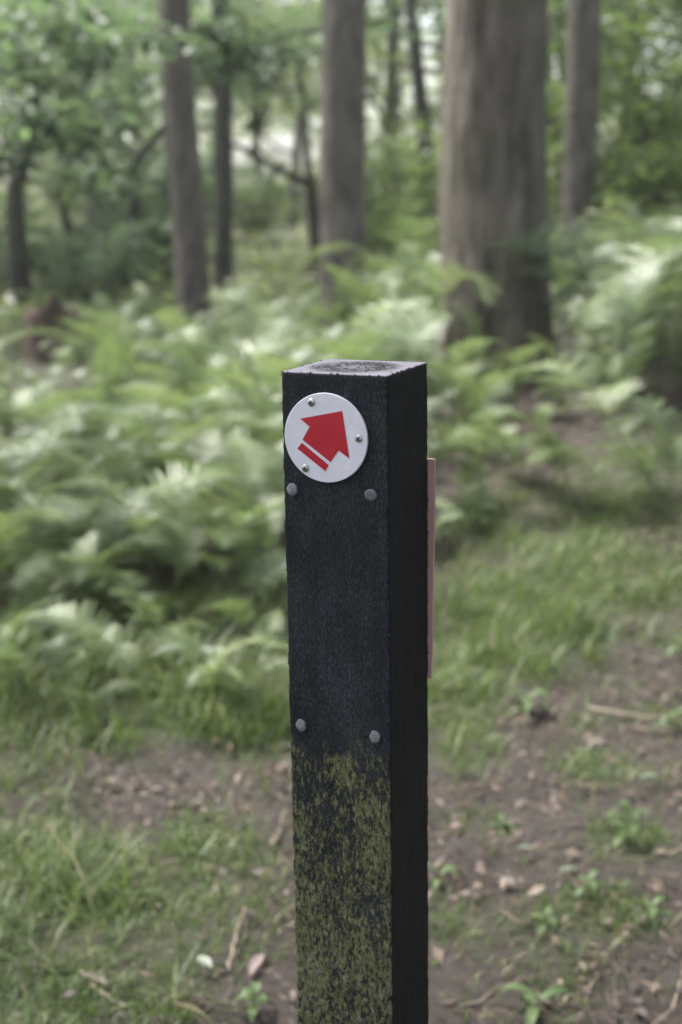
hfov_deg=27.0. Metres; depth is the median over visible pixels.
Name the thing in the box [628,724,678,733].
twig
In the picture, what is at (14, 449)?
bracken fern
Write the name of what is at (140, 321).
bracken fern
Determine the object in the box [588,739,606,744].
fallen leaf
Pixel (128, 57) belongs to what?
woodland tree
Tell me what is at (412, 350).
bracken fern
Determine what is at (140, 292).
bracken fern
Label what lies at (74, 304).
bracken fern
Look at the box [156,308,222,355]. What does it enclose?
bracken fern
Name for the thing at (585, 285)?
bracken fern
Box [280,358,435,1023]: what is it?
waymarker post
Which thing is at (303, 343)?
bracken fern
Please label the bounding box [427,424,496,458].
bracken fern
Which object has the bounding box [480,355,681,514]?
bracken fern
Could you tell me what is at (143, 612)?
bracken fern
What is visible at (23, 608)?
bracken fern
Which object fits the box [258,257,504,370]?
bracken fern
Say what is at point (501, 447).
bracken fern
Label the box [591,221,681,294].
bracken fern
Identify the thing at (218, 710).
grass
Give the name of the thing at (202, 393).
bracken fern
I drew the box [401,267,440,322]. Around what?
bracken fern
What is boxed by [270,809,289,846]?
twig
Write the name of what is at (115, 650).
bracken fern
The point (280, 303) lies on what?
bracken fern
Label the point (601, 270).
bracken fern
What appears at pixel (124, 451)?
bracken fern
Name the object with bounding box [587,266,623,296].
bracken fern
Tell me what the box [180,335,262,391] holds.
bracken fern
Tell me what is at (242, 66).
crooked tree
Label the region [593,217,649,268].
bracken fern
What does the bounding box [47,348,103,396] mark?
bracken fern
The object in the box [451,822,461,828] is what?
fallen leaf
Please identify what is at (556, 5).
woodland tree
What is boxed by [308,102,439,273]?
understorey shrub
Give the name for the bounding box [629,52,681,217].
understorey shrub
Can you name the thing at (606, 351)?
bracken fern
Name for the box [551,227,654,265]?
bracken fern
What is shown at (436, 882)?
leafy weed
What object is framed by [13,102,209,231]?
understorey shrub
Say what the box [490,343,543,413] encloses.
bracken fern
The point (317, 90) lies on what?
woodland tree
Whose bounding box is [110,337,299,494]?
bracken fern
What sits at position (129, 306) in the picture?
bracken fern
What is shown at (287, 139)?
sky
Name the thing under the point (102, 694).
bracken fern
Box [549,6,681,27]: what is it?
woodland tree
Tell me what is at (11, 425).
bracken fern
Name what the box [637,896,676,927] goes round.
leafy weed
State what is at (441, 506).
bracken fern
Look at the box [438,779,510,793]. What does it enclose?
twig
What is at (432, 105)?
woodland tree
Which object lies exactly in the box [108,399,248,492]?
bracken fern
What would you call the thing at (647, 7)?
woodland tree
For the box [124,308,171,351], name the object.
bracken fern
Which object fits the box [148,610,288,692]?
bracken fern
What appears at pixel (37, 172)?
understorey shrub
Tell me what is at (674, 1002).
twig
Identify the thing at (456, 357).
bracken fern
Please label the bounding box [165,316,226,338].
bracken fern
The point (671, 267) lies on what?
bracken fern
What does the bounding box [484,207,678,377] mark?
bracken fern
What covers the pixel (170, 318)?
bracken fern
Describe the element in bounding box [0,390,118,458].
bracken fern
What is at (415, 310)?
bracken fern
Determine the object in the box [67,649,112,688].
leafy weed
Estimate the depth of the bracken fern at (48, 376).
9.59 m
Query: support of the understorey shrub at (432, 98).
on the ground at (456, 970)
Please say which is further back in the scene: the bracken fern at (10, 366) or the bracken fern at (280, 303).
the bracken fern at (280, 303)
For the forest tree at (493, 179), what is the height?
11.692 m
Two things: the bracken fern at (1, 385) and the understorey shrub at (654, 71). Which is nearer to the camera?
the bracken fern at (1, 385)
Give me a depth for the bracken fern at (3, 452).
5.46 m
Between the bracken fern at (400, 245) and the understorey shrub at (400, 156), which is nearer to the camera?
the bracken fern at (400, 245)
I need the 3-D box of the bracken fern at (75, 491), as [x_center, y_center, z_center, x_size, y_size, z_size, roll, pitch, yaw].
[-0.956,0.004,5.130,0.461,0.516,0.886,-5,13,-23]
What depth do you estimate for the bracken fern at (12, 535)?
4.58 m
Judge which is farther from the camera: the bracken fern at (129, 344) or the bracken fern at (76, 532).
the bracken fern at (129, 344)
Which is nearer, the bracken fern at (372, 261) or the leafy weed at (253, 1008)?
the leafy weed at (253, 1008)
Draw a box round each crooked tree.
[0,0,209,336]
[25,77,165,307]
[46,0,210,303]
[134,0,367,297]
[546,0,681,211]
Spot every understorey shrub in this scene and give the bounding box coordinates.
[0,163,79,297]
[0,196,144,306]
[10,213,173,328]
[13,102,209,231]
[75,168,239,302]
[125,135,264,245]
[209,166,291,241]
[243,165,305,218]
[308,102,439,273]
[365,117,563,246]
[365,129,440,238]
[427,78,617,122]
[546,4,681,241]
[546,63,677,239]
[602,53,681,220]
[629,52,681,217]
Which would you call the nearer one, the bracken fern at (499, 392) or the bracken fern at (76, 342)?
the bracken fern at (499, 392)
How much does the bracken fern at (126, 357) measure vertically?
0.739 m
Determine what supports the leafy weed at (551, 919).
on the ground at (456, 970)
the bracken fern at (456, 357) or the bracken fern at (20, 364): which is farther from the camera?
the bracken fern at (20, 364)
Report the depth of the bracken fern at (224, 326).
9.42 m
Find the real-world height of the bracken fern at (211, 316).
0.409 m
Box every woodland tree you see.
[0,0,168,214]
[0,0,210,269]
[1,2,126,225]
[7,0,317,245]
[9,0,161,208]
[9,3,137,185]
[120,0,252,190]
[157,0,321,201]
[194,0,424,145]
[201,0,374,225]
[251,0,444,219]
[271,0,618,54]
[366,0,444,149]
[366,0,445,201]
[434,0,681,199]
[547,0,681,191]
[547,1,661,83]
[548,0,681,145]
[549,0,681,181]
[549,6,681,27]
[608,0,681,17]
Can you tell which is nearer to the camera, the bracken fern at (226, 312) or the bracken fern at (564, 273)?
the bracken fern at (564, 273)
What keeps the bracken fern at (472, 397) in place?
on the ground at (456, 970)
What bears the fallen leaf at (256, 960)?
on the ground at (456, 970)
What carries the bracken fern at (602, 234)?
on the ground at (456, 970)
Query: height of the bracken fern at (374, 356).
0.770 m
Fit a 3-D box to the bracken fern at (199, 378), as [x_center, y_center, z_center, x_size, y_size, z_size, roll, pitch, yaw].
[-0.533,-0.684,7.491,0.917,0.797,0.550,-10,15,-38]
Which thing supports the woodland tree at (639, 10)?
on the ground at (456, 970)
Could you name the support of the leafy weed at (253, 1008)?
on the ground at (456, 970)
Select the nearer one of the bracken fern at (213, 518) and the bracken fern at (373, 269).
the bracken fern at (213, 518)
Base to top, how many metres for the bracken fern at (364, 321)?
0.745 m
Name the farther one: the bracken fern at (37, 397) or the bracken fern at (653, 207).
the bracken fern at (653, 207)
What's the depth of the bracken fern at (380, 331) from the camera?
8.83 m
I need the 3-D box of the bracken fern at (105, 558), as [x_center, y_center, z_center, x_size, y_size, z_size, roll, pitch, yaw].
[-0.657,0.152,4.591,0.860,0.567,0.530,-5,13,-21]
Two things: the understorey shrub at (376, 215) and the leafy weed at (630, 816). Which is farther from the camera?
the understorey shrub at (376, 215)
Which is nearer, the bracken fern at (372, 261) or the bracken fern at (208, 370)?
the bracken fern at (208, 370)
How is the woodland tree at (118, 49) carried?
on the ground at (456, 970)
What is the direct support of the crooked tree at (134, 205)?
on the ground at (456, 970)
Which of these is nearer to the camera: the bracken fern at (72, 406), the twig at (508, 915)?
the twig at (508, 915)
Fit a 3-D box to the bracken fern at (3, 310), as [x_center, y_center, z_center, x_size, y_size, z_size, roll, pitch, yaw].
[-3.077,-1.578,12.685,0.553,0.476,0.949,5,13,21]
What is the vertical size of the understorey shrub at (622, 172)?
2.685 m
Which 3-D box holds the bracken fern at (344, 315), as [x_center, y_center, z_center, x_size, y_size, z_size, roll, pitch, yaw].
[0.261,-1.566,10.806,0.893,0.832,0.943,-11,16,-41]
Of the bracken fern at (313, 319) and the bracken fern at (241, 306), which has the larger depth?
the bracken fern at (241, 306)
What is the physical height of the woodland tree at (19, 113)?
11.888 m
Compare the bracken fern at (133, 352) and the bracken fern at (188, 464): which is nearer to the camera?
the bracken fern at (188, 464)
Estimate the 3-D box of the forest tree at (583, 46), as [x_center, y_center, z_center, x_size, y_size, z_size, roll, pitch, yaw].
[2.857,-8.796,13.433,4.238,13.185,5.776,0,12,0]
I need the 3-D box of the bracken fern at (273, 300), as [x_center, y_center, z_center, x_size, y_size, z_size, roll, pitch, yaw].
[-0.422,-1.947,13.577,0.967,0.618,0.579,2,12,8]
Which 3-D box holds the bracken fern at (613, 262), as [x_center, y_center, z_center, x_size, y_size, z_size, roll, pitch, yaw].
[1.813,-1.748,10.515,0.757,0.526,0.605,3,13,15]
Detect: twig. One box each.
[78,968,128,1006]
[127,783,200,788]
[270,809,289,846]
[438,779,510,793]
[478,973,547,1003]
[498,910,543,923]
[588,706,680,720]
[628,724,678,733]
[654,848,681,856]
[669,980,680,1011]
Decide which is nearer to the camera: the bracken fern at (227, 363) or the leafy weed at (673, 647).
the leafy weed at (673, 647)
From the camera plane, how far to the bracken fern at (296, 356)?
8.60 m
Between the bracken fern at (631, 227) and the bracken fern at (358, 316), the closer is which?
the bracken fern at (358, 316)
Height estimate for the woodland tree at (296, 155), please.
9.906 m
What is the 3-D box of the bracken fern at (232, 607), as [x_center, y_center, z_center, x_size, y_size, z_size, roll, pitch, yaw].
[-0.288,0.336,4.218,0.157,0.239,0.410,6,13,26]
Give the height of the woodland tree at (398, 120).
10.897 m
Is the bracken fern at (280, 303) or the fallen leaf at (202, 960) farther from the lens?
the bracken fern at (280, 303)
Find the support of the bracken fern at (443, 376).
on the ground at (456, 970)
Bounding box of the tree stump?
[21,293,85,364]
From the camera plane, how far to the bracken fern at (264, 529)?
4.61 m
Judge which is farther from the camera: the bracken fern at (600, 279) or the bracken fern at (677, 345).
the bracken fern at (600, 279)
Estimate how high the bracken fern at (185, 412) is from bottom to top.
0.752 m
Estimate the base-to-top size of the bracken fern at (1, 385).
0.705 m
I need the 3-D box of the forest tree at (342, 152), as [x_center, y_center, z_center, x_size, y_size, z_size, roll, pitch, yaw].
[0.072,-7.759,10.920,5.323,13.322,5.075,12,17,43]
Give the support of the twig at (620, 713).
on the ground at (456, 970)
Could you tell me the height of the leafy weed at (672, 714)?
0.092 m
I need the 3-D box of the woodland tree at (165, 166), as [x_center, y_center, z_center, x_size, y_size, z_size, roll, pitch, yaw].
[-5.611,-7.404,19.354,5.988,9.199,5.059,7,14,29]
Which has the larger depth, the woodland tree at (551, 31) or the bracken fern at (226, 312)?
the woodland tree at (551, 31)
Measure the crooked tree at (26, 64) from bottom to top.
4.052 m
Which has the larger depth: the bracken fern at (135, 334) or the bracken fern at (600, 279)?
the bracken fern at (135, 334)
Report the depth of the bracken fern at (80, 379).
9.34 m
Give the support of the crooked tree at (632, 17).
on the ground at (456, 970)
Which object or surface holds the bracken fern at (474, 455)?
on the ground at (456, 970)
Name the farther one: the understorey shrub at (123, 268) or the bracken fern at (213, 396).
the understorey shrub at (123, 268)
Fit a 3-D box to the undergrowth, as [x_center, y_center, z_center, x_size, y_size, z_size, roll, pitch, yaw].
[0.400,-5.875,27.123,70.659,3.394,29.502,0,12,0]
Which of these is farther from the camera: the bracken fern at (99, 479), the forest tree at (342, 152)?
the forest tree at (342, 152)
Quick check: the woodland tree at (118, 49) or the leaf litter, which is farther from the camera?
the woodland tree at (118, 49)
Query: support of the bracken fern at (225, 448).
on the ground at (456, 970)
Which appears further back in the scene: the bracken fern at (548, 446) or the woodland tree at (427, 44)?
the woodland tree at (427, 44)
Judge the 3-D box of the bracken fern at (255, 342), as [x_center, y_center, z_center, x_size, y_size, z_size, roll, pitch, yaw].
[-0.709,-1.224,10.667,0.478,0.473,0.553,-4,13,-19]
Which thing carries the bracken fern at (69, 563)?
on the ground at (456, 970)
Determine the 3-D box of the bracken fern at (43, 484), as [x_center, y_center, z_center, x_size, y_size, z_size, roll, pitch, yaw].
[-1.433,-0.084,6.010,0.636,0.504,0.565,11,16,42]
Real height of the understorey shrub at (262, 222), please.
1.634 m
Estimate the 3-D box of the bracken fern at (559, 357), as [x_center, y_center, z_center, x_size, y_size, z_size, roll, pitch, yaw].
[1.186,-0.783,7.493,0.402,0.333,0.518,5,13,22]
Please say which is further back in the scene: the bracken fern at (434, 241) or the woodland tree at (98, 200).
the woodland tree at (98, 200)
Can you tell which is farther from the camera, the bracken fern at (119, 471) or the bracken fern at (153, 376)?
the bracken fern at (153, 376)
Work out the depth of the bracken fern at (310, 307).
13.18 m
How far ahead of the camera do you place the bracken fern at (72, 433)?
6.08 m
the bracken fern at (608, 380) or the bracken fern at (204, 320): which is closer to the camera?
the bracken fern at (608, 380)
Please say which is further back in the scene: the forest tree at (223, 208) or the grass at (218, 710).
the forest tree at (223, 208)
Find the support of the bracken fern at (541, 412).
on the ground at (456, 970)
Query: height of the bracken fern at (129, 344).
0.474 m
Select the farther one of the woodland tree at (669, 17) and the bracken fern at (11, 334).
the woodland tree at (669, 17)
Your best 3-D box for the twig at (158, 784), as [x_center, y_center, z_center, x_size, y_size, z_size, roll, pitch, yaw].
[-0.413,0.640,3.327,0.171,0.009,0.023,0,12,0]
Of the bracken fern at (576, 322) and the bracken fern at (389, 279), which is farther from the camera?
the bracken fern at (389, 279)
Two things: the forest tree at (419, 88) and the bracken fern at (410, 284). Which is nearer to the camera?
the bracken fern at (410, 284)
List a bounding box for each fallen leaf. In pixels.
[81,972,106,985]
[151,787,163,790]
[196,956,211,968]
[248,954,263,975]
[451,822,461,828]
[459,890,479,896]
[517,845,533,849]
[530,704,543,708]
[559,866,577,871]
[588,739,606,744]
[640,773,660,778]
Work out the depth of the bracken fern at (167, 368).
9.02 m
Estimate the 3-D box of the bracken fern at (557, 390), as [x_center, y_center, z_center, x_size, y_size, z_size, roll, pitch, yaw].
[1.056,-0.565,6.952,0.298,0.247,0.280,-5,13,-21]
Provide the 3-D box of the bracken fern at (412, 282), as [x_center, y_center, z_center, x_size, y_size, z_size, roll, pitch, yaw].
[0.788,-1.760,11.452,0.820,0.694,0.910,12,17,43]
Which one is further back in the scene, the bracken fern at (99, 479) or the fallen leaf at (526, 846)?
the bracken fern at (99, 479)
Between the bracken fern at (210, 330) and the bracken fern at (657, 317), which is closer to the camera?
the bracken fern at (657, 317)
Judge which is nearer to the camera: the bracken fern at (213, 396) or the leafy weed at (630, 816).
the leafy weed at (630, 816)
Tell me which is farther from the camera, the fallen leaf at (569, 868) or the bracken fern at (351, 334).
the bracken fern at (351, 334)
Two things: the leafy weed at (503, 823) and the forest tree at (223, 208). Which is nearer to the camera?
the leafy weed at (503, 823)
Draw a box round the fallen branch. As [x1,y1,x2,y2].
[68,331,167,345]
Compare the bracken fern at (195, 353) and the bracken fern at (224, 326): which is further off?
the bracken fern at (224, 326)
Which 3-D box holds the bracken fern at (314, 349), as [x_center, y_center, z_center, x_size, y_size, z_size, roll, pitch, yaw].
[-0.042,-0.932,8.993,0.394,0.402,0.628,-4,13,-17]
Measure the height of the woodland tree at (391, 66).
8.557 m
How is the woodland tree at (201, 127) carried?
on the ground at (456, 970)
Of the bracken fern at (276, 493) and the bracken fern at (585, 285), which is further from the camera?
the bracken fern at (585, 285)
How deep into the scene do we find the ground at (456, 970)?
3.31 m
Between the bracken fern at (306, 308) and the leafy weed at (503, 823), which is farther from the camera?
the bracken fern at (306, 308)
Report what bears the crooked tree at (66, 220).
on the ground at (456, 970)
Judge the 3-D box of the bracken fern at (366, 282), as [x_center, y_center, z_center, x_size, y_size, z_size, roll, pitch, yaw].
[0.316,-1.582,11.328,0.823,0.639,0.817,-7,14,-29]
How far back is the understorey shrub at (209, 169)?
28.87 m
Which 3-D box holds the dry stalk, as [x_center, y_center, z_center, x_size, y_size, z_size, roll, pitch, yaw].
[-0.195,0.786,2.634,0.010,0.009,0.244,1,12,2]
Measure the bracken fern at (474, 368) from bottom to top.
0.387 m
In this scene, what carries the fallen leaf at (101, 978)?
on the ground at (456, 970)
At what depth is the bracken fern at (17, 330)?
13.28 m
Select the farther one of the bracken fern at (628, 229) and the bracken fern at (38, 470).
the bracken fern at (628, 229)
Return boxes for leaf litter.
[0,335,681,1023]
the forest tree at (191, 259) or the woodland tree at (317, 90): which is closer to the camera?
the forest tree at (191, 259)
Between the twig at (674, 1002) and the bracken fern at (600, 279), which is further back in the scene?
the bracken fern at (600, 279)
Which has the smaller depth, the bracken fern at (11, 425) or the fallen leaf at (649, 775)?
the fallen leaf at (649, 775)
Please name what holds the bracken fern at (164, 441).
on the ground at (456, 970)
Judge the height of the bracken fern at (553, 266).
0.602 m
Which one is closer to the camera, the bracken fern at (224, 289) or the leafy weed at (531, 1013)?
the leafy weed at (531, 1013)
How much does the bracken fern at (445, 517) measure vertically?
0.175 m
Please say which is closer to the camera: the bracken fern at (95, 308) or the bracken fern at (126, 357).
the bracken fern at (126, 357)
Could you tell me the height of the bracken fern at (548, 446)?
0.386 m
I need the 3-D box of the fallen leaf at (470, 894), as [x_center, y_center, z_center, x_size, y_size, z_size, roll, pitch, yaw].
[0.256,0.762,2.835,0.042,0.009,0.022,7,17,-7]
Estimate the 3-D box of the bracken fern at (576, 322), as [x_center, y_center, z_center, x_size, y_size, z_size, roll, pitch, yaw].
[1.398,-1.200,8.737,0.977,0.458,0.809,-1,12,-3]
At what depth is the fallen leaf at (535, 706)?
3.86 m
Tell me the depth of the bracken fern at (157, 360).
11.12 m
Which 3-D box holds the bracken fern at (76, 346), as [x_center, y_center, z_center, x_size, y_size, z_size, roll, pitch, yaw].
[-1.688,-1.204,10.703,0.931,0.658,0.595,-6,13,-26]
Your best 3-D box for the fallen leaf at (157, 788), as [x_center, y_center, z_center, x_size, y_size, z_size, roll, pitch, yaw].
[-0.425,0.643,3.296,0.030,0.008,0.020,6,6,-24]
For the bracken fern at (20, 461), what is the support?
on the ground at (456, 970)
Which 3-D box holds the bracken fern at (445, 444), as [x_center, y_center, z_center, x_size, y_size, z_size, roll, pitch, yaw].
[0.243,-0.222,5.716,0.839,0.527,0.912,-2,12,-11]
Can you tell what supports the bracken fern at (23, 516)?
on the ground at (456, 970)
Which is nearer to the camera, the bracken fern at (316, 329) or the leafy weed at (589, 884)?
the leafy weed at (589, 884)
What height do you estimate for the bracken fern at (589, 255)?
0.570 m
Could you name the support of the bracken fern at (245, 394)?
on the ground at (456, 970)
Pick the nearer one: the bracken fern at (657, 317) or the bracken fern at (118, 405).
the bracken fern at (118, 405)
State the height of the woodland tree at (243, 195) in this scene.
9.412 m
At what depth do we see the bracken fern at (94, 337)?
11.80 m
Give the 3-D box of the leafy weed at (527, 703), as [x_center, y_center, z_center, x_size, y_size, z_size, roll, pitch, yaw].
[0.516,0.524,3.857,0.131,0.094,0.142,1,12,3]
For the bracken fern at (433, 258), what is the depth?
10.61 m
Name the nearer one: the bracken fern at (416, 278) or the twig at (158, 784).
the twig at (158, 784)
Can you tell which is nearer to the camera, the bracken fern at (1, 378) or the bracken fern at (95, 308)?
the bracken fern at (1, 378)
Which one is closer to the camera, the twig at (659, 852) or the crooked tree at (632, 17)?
the twig at (659, 852)
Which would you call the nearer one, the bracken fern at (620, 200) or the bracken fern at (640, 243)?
the bracken fern at (640, 243)
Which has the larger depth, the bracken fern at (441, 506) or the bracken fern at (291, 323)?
the bracken fern at (291, 323)
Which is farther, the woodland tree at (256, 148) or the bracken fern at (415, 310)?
the woodland tree at (256, 148)
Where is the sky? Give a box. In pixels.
[0,0,679,185]
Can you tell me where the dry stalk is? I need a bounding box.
[227,906,244,971]
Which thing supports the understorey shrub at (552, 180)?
on the ground at (456, 970)
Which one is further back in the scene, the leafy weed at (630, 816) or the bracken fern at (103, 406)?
the bracken fern at (103, 406)
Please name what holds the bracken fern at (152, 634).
on the ground at (456, 970)
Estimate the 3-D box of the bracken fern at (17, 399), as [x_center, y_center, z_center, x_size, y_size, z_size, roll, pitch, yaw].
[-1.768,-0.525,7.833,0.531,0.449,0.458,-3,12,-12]
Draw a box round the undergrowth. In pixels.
[0,154,681,346]
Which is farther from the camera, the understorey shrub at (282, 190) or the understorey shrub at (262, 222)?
the understorey shrub at (282, 190)
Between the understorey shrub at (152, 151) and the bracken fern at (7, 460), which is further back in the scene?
the understorey shrub at (152, 151)
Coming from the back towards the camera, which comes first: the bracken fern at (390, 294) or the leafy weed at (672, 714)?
the bracken fern at (390, 294)
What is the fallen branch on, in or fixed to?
on the ground at (456, 970)
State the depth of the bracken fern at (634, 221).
9.76 m
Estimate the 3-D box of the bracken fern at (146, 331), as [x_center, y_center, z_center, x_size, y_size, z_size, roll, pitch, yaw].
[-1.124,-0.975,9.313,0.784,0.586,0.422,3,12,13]
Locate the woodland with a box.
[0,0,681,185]
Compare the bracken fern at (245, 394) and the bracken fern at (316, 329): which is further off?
the bracken fern at (316, 329)
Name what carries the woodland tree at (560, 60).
on the ground at (456, 970)
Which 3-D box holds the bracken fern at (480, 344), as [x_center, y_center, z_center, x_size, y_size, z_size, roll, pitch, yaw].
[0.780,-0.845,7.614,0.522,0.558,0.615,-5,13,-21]
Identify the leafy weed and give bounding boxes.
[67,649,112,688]
[235,982,269,1022]
[428,863,461,891]
[487,814,515,834]
[496,983,574,1023]
[509,688,553,716]
[527,905,559,937]
[571,869,608,906]
[604,800,651,848]
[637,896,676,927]
[651,708,681,734]
[668,636,681,654]
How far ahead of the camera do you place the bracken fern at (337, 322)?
10.15 m
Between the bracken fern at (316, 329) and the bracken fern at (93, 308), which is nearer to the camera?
the bracken fern at (316, 329)
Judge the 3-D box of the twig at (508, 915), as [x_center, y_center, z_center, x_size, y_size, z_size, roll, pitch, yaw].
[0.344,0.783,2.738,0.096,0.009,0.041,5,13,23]
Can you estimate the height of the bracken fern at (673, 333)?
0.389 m
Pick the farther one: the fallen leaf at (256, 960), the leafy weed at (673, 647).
the leafy weed at (673, 647)
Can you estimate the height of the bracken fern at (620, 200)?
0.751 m
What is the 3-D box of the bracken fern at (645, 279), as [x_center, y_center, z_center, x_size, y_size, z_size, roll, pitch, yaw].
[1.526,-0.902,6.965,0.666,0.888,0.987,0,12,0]
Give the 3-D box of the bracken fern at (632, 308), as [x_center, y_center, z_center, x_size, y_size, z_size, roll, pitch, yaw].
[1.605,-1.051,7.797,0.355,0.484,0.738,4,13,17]
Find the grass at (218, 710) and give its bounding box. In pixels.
[0,388,681,1023]
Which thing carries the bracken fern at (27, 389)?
on the ground at (456, 970)
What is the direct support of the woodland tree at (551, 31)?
on the ground at (456, 970)
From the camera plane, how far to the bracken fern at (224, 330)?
10.94 m
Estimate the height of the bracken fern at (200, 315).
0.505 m
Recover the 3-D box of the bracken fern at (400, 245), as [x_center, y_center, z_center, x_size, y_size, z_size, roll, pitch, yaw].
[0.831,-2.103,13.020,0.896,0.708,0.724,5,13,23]
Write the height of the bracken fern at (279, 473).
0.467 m
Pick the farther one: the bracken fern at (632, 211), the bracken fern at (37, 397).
the bracken fern at (632, 211)
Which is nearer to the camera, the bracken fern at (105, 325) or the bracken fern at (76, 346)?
the bracken fern at (105, 325)
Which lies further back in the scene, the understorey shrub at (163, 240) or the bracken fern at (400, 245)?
the understorey shrub at (163, 240)
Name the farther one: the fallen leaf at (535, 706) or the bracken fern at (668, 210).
the bracken fern at (668, 210)
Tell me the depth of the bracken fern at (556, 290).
9.62 m
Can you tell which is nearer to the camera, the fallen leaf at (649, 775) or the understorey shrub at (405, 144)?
the fallen leaf at (649, 775)
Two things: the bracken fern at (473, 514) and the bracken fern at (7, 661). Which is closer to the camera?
the bracken fern at (7, 661)
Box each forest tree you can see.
[158,0,211,354]
[211,0,445,322]
[318,0,366,344]
[404,0,438,259]
[428,0,554,398]
[561,0,601,254]
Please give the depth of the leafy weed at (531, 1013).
2.44 m
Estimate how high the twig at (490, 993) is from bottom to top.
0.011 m
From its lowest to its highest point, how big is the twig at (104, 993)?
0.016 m
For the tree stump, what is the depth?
12.32 m
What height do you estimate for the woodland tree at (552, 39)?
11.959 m
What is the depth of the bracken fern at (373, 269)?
13.72 m
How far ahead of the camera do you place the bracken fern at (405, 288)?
12.15 m
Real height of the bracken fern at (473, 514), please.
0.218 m
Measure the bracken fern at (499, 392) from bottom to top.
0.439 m
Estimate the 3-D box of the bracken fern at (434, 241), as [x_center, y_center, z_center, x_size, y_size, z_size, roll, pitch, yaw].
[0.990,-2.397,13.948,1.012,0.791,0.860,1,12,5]
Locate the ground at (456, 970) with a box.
[0,162,681,1023]
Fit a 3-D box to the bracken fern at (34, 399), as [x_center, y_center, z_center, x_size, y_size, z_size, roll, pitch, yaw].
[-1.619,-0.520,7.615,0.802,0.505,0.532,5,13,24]
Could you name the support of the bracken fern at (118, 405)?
on the ground at (456, 970)
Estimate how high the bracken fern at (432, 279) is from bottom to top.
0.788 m
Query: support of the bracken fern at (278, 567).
on the ground at (456, 970)
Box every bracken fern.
[0,301,35,354]
[0,307,14,349]
[0,323,22,345]
[0,323,78,438]
[0,352,43,390]
[0,353,74,442]
[0,358,35,383]
[0,369,78,438]
[0,380,56,443]
[0,385,160,500]
[0,387,54,415]
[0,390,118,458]
[0,392,66,499]
[0,397,59,468]
[0,421,200,584]
[0,432,110,565]
[0,436,54,507]
[0,441,191,558]
[0,445,85,528]
[0,450,14,500]
[0,485,144,602]
[0,494,95,630]
[0,511,72,563]
[0,593,55,659]
[0,596,56,709]
[5,336,177,449]
[9,364,68,399]
[10,435,146,582]
[11,531,106,649]
[13,461,249,624]
[18,397,180,505]
[22,599,288,720]
[27,403,283,556]
[32,423,210,534]
[32,475,286,628]
[32,635,141,724]
[39,327,138,372]
[40,301,82,312]
[45,603,205,691]
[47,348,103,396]
[47,447,236,598]
[52,383,125,436]
[56,303,137,402]
[56,306,166,386]
[57,406,266,538]
[60,294,121,321]
[63,299,137,328]
[66,322,234,440]
[66,368,119,397]
[69,392,204,454]
[79,321,108,362]
[81,287,118,345]
[81,356,206,405]
[83,292,183,356]
[89,326,172,376]
[103,304,159,335]
[103,461,284,590]
[103,572,210,659]
[107,340,283,491]
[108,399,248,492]
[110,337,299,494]
[112,326,165,403]
[117,338,304,466]
[119,282,195,366]
[122,434,286,630]
[123,316,223,383]
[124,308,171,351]
[125,326,313,427]
[126,324,155,345]
[131,364,203,402]
[135,330,177,372]
[144,301,285,450]
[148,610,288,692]
[150,323,233,366]
[152,311,280,397]
[152,379,282,456]
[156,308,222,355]
[163,306,224,333]
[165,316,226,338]
[178,383,283,536]
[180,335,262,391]
[182,476,284,548]
[187,310,233,359]
[190,417,455,497]
[194,359,300,447]
[202,285,312,393]
[202,597,287,652]
[207,369,283,502]
[209,321,281,345]
[210,293,270,324]
[210,319,282,379]
[212,286,314,332]
[218,283,319,364]
[221,321,285,363]
[221,442,284,529]
[222,310,287,341]
[253,276,318,319]
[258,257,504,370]
[258,281,318,310]
[259,354,340,397]
[267,306,330,365]
[269,311,453,419]
[279,305,328,356]
[283,288,330,350]
[283,319,379,358]
[290,314,334,346]
[294,251,413,333]
[297,332,346,360]
[301,301,318,317]
[302,216,440,316]
[305,329,407,358]
[307,320,437,363]
[308,298,397,349]
[324,304,434,359]
[325,298,443,401]
[326,272,399,320]
[330,288,431,357]
[342,315,430,360]
[355,267,413,297]
[358,285,440,345]
[367,255,426,291]
[368,250,420,294]
[374,256,440,311]
[377,243,440,289]
[378,285,436,361]
[381,256,440,341]
[393,228,440,262]
[395,279,416,298]
[395,336,504,423]
[395,348,499,435]
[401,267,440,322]
[406,315,460,362]
[412,252,440,330]
[427,358,514,439]
[427,370,517,458]
[427,398,521,474]
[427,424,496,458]
[435,507,467,541]
[436,498,464,518]
[444,299,532,394]
[445,358,510,430]
[445,478,501,529]
[454,440,514,507]
[467,407,595,496]
[478,421,551,481]
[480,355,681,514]
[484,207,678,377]
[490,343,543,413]
[523,330,607,393]
[528,375,592,422]
[529,403,555,435]
[549,212,617,263]
[550,237,618,300]
[550,239,640,303]
[550,254,573,288]
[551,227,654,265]
[551,249,589,308]
[551,280,571,340]
[552,278,647,348]
[554,248,681,294]
[555,264,681,333]
[557,352,649,418]
[567,301,681,373]
[569,269,625,351]
[573,215,673,278]
[573,298,641,398]
[581,262,675,304]
[582,190,651,252]
[582,206,681,309]
[583,241,681,423]
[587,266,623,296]
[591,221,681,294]
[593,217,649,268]
[603,278,663,360]
[605,212,649,237]
[607,200,679,251]
[610,302,681,390]
[611,218,681,402]
[614,215,681,320]
[633,200,671,246]
[646,193,681,221]
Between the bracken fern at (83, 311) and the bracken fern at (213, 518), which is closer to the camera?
the bracken fern at (213, 518)
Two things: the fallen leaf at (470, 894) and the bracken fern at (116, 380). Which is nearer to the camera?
the fallen leaf at (470, 894)
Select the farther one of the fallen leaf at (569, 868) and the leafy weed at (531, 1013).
the fallen leaf at (569, 868)
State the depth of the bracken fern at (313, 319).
11.19 m

